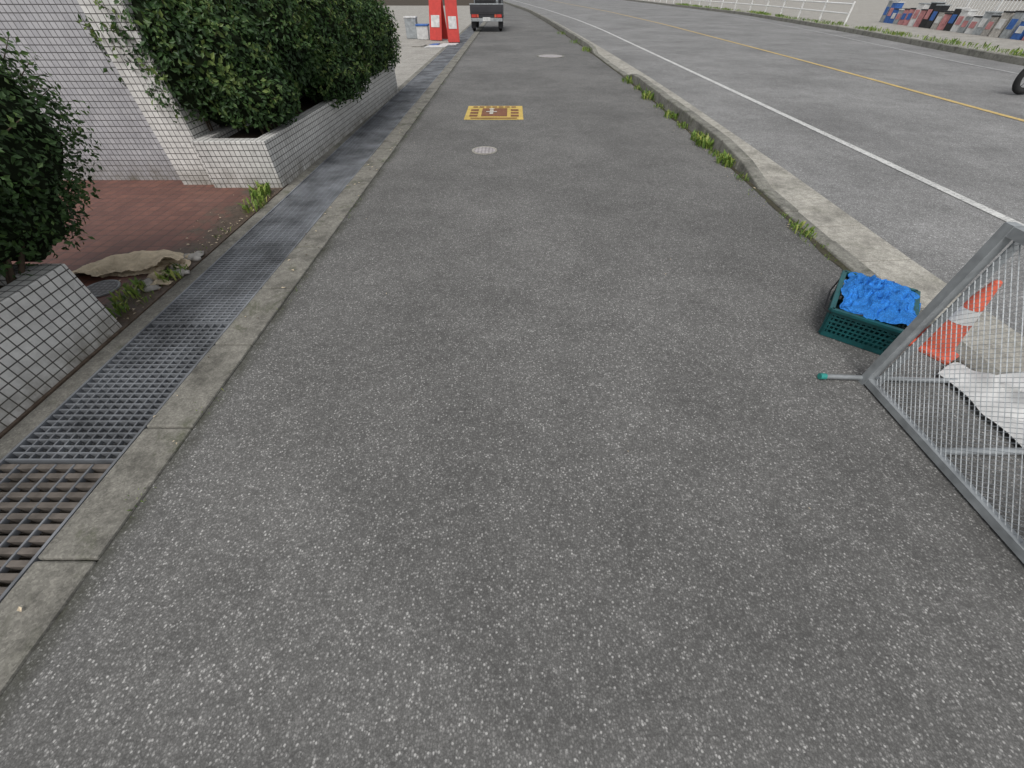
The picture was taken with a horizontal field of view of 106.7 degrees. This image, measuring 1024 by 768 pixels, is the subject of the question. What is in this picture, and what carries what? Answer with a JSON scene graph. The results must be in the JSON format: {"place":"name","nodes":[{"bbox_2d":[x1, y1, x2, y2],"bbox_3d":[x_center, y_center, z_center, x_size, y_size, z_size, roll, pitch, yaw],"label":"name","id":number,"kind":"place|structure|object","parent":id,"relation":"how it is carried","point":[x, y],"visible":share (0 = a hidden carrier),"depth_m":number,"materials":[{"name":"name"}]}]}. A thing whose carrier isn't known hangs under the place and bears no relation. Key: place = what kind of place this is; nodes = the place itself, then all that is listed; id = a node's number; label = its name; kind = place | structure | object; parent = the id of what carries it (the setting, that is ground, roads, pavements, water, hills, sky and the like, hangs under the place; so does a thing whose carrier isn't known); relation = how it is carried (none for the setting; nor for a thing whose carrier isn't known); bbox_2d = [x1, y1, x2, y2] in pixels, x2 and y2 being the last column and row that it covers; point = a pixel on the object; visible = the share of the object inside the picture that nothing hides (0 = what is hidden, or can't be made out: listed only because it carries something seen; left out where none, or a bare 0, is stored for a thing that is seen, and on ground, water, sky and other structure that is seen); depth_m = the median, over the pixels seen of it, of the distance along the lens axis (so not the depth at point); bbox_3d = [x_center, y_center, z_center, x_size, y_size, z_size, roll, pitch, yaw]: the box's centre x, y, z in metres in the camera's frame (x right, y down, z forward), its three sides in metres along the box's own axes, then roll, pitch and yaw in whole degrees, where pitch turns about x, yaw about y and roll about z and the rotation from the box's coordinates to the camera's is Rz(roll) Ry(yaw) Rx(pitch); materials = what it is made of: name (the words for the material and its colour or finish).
{"place":"outdoors","nodes":[
{"label":"outdoors","id":0,"kind":"place"},
{"bbox_2d":[0,180,289,438],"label":"red tile floor","id":1,"kind":"structure","parent":0,"point":[127,216],"depth_m":3.32,"materials":[{"name":"red tile"}]},
{"bbox_2d":[87,280,120,297],"bbox_3d":[-2.820,-0.654,2.612,0.222,0.009,0.222,0,46,0],"label":"manhole cover","id":2,"kind":"object","parent":1,"relation":"on","point":[101,288],"visible":0.77,"depth_m":2.62,"materials":[{"name":"metal"}]},
{"bbox_2d":[72,249,190,277],"bbox_3d":[-2.811,-0.934,2.805,0.800,0.128,0.431,-9,47,-9],"label":"empty sandbag","id":3,"kind":"object","parent":1,"relation":"on","point":[134,263],"visible":0.98,"depth_m":2.75,"materials":[{"name":"beige fabric"}]},
{"bbox_2d":[77,0,218,184],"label":"tiled pillar","id":4,"kind":"structure","parent":1,"relation":"on","point":[177,138],"depth_m":3.49,"materials":[{"name":"white tile"}]},
{"bbox_2d":[123,251,203,292],"bbox_3d":[-2.509,-0.835,2.765,0.361,0.051,0.574,0,46,0],"label":"stone rubble","id":5,"kind":"object","parent":1,"relation":"on","point":[150,281],"visible":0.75,"depth_m":2.70,"materials":[{"name":"grey stone"}]},
{"bbox_2d":[106,181,271,319],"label":"entrance weeds","id":6,"kind":"object","parent":1,"relation":"on","point":[260,191],"visible":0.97,"depth_m":2.66,"materials":[{"name":"green plant"}]},
{"bbox_2d":[56,6,470,389],"bbox_3d":[-31.183,-17.764,19.041,57.635,0.001,68.000,0,46,0],"label":"entrance apron","id":7,"kind":"object","parent":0,"point":[412,60],"depth_m":14.59,"materials":[{"name":"concrete"}]},
{"bbox_2d":[0,264,121,431],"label":"tiled planter","id":8,"kind":"object","parent":7,"relation":"on","point":[58,322],"visible":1,"depth_m":1.94,"materials":[{"name":"white tile"}]},
{"bbox_2d":[0,31,102,283],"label":"clipped bush","id":9,"kind":"object","parent":8,"relation":"in","point":[35,214],"visible":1,"depth_m":1.88,"materials":[{"name":"green plant"}]},
{"bbox_2d":[0,0,180,179],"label":"tiled wall","id":10,"kind":"structure","parent":7,"relation":"on","point":[56,37],"depth_m":3.52,"materials":[{"name":"grey tile"}]},
{"bbox_2d":[191,64,397,187],"bbox_3d":[-2.660,-4.050,5.595,0.820,0.430,5.210,0,46,0],"label":"tiled planter","id":11,"kind":"object","parent":7,"relation":"on","point":[281,156],"visible":0.76,"depth_m":4.05,"materials":[{"name":"white tile"}]},
{"bbox_2d":[76,0,401,134],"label":"leafy shrub","id":12,"kind":"object","parent":11,"relation":"in","point":[255,64],"visible":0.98,"depth_m":3.66,"materials":[{"name":"green plant"}]},
{"bbox_2d":[403,16,429,39],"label":"storage boxes","id":13,"kind":"object","parent":7,"relation":"on","point":[414,29],"visible":0.95,"depth_m":14.96,"materials":[{"name":"white plastic"}]},
{"bbox_2d":[411,43,458,47],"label":"flattened cartons","id":14,"kind":"object","parent":7,"relation":"on","point":[437,45],"visible":1,"depth_m":13.32,"materials":[{"name":"white cardboard"}]},
{"bbox_2d":[429,0,447,39],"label":"red sign stand","id":15,"kind":"object","parent":7,"relation":"on","point":[438,27],"visible":0.96,"depth_m":14.46,"materials":[{"name":"plastic"}]},
{"bbox_2d":[444,0,459,41],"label":"red sign stand","id":16,"kind":"object","parent":7,"relation":"on","point":[452,20],"visible":1,"depth_m":13.85,"materials":[{"name":"plastic"}]},
{"bbox_2d":[0,3,1023,767],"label":"sidewalk","id":17,"kind":"structure","parent":0,"point":[428,511],"depth_m":1.51,"materials":[{"name":"grey asphalt"}]},
{"bbox_2d":[0,21,482,602],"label":"steel drain grate","id":18,"kind":"object","parent":17,"relation":"on","point":[118,399],"visible":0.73,"depth_m":2.33,"materials":[{"name":"grey metal"}]},
{"bbox_2d":[0,464,110,595],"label":"slatted drain cover","id":19,"kind":"object","parent":18,"relation":"on","point":[34,490],"visible":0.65,"depth_m":1.55,"materials":[{"name":"metal"}]},
{"bbox_2d":[124,81,441,510],"bbox_3d":[-1.517,-3.323,5.175,0.136,0.022,10.656,0,46,0],"label":"joint moss","id":20,"kind":"object","parent":17,"relation":"on","point":[221,388],"visible":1,"depth_m":1.86,"materials":[{"name":"green plant"}]},
{"bbox_2d":[17,87,792,611],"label":"fallen leaf litter","id":21,"kind":"object","parent":17,"relation":"on","point":[281,287],"visible":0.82,"depth_m":3.08,"materials":[{"name":"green plant"}]},
{"bbox_2d":[472,146,496,154],"bbox_3d":[-0.350,-2.984,4.863,0.323,0.009,0.323,0,46,0],"label":"manhole cover","id":22,"kind":"object","parent":17,"relation":"on","point":[483,150],"visible":1,"depth_m":4.85,"materials":[{"name":"metal"}]},
{"bbox_2d":[469,0,503,30],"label":"flatbed truck","id":23,"kind":"object","parent":17,"relation":"on","point":[486,10],"visible":1,"depth_m":17.19,"materials":[{"name":"metal"}]},
{"bbox_2d":[464,106,522,119],"bbox_3d":[-0.290,-4.525,6.334,0.940,0.012,1.000,0,46,0],"label":"yellow pavement sign","id":24,"kind":"object","parent":17,"relation":"on","point":[494,112],"visible":1,"depth_m":6.28,"materials":[{"name":"yellow paint"}]},
{"bbox_2d":[537,54,563,57],"bbox_3d":[1.160,-9.899,11.494,0.848,0.009,0.848,0,46,0],"label":"manhole cover","id":25,"kind":"object","parent":17,"relation":"on","point":[550,56],"visible":1,"depth_m":11.41,"materials":[{"name":"metal"}]},
{"bbox_2d":[557,31,835,260],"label":"kerb weeds","id":26,"kind":"object","parent":17,"relation":"on","point":[702,139],"visible":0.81,"depth_m":4.89,"materials":[{"name":"green plant"}]},
{"bbox_2d":[516,7,959,362],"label":"kerb joint dirt","id":27,"kind":"structure","parent":17,"relation":"on","point":[823,251],"depth_m":3.62,"materials":[{"name":"brown soil"}]},
{"bbox_2d":[503,1,1002,374],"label":"roadside kerb","id":28,"kind":"structure","parent":17,"relation":"on","point":[744,163],"depth_m":4.30,"materials":[{"name":"concrete"}]},
{"bbox_2d":[818,270,920,354],"bbox_3d":[2.137,-0.461,2.252,0.453,0.280,0.594,29,53,25],"label":"basket with blue net","id":29,"kind":"object","parent":17,"relation":"on","point":[868,313],"visible":0.94,"depth_m":2.15,"materials":[{"name":"teal plastic"}]},
{"bbox_2d":[817,222,1023,563],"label":"cage frame","id":30,"kind":"object","parent":17,"relation":"on","point":[982,258],"visible":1,"depth_m":1.57,"materials":[{"name":"metal"}]},
{"bbox_2d":[908,280,1002,364],"bbox_3d":[2.450,-0.372,2.068,0.250,0.429,0.250,-22,50,-19],"label":"traffic cone","id":31,"kind":"object","parent":17,"relation":"on","point":[982,301],"visible":0.62,"depth_m":2.08,"materials":[{"name":"orange plastic"}]},
{"bbox_2d":[938,362,1023,445],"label":"crumpled white sheet","id":32,"kind":"object","parent":17,"relation":"on","point":[1001,409],"visible":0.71,"depth_m":1.89,"materials":[{"name":"plastic"}]},
{"bbox_2d":[377,0,1023,259],"bbox_3d":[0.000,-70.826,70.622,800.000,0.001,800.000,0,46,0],"label":"ground","id":33,"kind":"structure","parent":0,"point":[417,2],"depth_m":68.80,"materials":[{"name":"soil"}]},
{"bbox_2d":[0,414,152,586],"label":"drain channel","id":34,"kind":"object","parent":33,"relation":"on","point":[10,571],"depth_m":1.72,"materials":[{"name":"concrete"}]},
{"bbox_2d":[0,24,470,535],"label":"drain inner edge","id":35,"kind":"object","parent":33,"relation":"on","point":[19,432],"visible":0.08,"depth_m":2.33,"materials":[{"name":"concrete"}]},
{"bbox_2d":[0,21,486,696],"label":"drain edge kerb","id":36,"kind":"structure","parent":33,"relation":"on","point":[46,587],"depth_m":1.70,"materials":[{"name":"concrete"}]},
{"bbox_2d":[503,0,1023,336],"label":"road","id":37,"kind":"structure","parent":0,"point":[974,154],"depth_m":6.52,"materials":[{"name":"grey asphalt"}]},
{"bbox_2d":[514,0,1023,225],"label":"white lane line","id":38,"kind":"object","parent":37,"relation":"on","point":[961,197],"visible":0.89,"depth_m":4.79,"materials":[{"name":"paint"}]},
{"bbox_2d":[538,13,1023,373],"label":"road gutter","id":39,"kind":"object","parent":37,"relation":"on","point":[880,257],"visible":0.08,"depth_m":3.18,"materials":[{"name":"concrete"}]},
{"bbox_2d":[550,0,1023,120],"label":"yellow centre line","id":40,"kind":"object","parent":37,"relation":"on","point":[860,76],"visible":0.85,"depth_m":8.49,"materials":[{"name":"paint"}]},
{"bbox_2d":[626,1,1018,73],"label":"white edge line","id":41,"kind":"object","parent":37,"relation":"on","point":[880,45],"visible":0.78,"depth_m":12.83,"materials":[{"name":"paint"}]},
{"bbox_2d":[627,0,1023,65],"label":"kerb","id":42,"kind":"structure","parent":37,"relation":"on","point":[1001,57],"depth_m":14.66,"materials":[{"name":"concrete"}]},
{"bbox_2d":[1012,69,1023,94],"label":"motorcycle","id":43,"kind":"object","parent":37,"relation":"on","point":[1017,89],"visible":1,"depth_m":7.33,"materials":[{"name":"rubber"}]},
{"bbox_2d":[640,0,1023,56],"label":"pavement","id":44,"kind":"structure","parent":0,"point":[866,13],"depth_m":30.20,"materials":[{"name":"concrete"}]},
{"bbox_2d":[648,0,855,24],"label":"white guard rail","id":45,"kind":"object","parent":44,"relation":"on","point":[821,11],"visible":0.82,"depth_m":23.45,"materials":[{"name":"metal"}]},
{"bbox_2d":[676,3,1023,56],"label":"roadside grass","id":46,"kind":"structure","parent":44,"relation":"on","point":[1015,52],"depth_m":15.29,"materials":[{"name":"green plant"}]},
{"bbox_2d":[879,0,1023,40],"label":"display crates","id":47,"kind":"object","parent":44,"relation":"on","point":[940,16],"visible":1,"depth_m":16.41,"materials":[{"name":"multicoloured plastic"}]},
{"bbox_2d":[945,0,1023,14],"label":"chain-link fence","id":48,"kind":"object","parent":44,"relation":"on","point":[996,9],"visible":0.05,"depth_m":16.10,"materials":[{"name":"metal"}]}
]}

